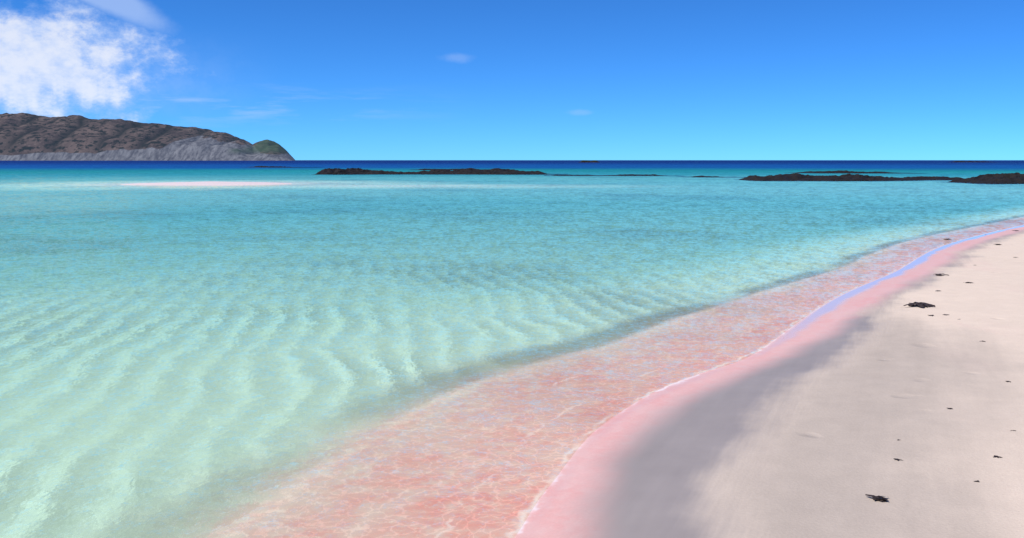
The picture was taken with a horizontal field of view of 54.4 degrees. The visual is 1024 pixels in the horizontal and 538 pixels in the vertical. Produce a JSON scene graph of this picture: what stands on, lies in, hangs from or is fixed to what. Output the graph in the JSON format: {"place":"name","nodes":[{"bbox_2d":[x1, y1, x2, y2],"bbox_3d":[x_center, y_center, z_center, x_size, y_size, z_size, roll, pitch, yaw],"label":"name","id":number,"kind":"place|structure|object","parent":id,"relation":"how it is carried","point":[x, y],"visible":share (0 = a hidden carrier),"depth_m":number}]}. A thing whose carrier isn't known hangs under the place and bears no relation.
{"place":"outdoors","nodes":[
{"label":"outdoors","id":0,"kind":"place"},
{"bbox_2d":[0,113,294,160],"bbox_3d":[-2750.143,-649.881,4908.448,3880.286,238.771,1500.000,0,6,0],"label":"headland hill","id":1,"kind":"structure","parent":0,"point":[27,137],"depth_m":4319.50},
{"bbox_2d":[0,160,1023,537],"bbox_3d":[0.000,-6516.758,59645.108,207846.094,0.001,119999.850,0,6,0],"label":"sea water","id":2,"kind":"structure","parent":0,"point":[302,350],"depth_m":10.45},
{"bbox_2d":[314,168,546,174],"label":"reef rock","id":3,"kind":"object","parent":2,"relation":"in","point":[347,171],"visible":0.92,"depth_m":113.55},
{"bbox_2d":[417,168,480,169],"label":"reef rock","id":4,"kind":"object","parent":2,"relation":"in","point":[449,169],"visible":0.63,"depth_m":165.15},
{"bbox_2d":[578,160,599,162],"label":"reef rock","id":5,"kind":"object","parent":2,"relation":"in","point":[584,161],"visible":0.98,"depth_m":691.08},
{"bbox_2d":[551,174,662,175],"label":"reef rock","id":6,"kind":"object","parent":2,"relation":"in","point":[612,175],"visible":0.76,"depth_m":103.55},
{"bbox_2d":[796,170,891,172],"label":"reef rock","id":7,"kind":"object","parent":2,"relation":"in","point":[841,171],"visible":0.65,"depth_m":124.27},
{"bbox_2d":[738,173,963,180],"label":"reef rock","id":8,"kind":"object","parent":2,"relation":"in","point":[807,177],"visible":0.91,"depth_m":78.57},
{"bbox_2d":[954,161,986,161],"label":"reef rock","id":9,"kind":"object","parent":2,"relation":"in","point":[970,161],"visible":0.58,"depth_m":781.57},
{"bbox_2d":[949,172,1023,183],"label":"reef rock","id":10,"kind":"object","parent":2,"relation":"in","point":[1009,178],"visible":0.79,"depth_m":70.03},
{"bbox_2d":[0,0,1023,159],"label":"sky","id":11,"kind":"structure","parent":0,"point":[315,79]},
{"bbox_2d":[121,181,1023,537],"bbox_3d":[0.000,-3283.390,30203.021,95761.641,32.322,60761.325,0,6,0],"label":"sand ground","id":12,"kind":"structure","parent":0,"point":[801,427],"depth_m":5.68},
{"bbox_2d":[865,494,887,501],"bbox_3d":[1.653,1.038,4.507,0.103,0.020,0.068,2,7,19],"label":"seaweed","id":13,"kind":"object","parent":12,"relation":"on","point":[879,498],"visible":1,"depth_m":4.50},
{"bbox_2d":[903,302,934,307],"bbox_3d":[4.359,0.384,10.603,0.297,0.056,0.314,5,8,36],"label":"seaweed","id":14,"kind":"object","parent":12,"relation":"on","point":[922,304],"visible":0.98,"depth_m":10.57}
]}

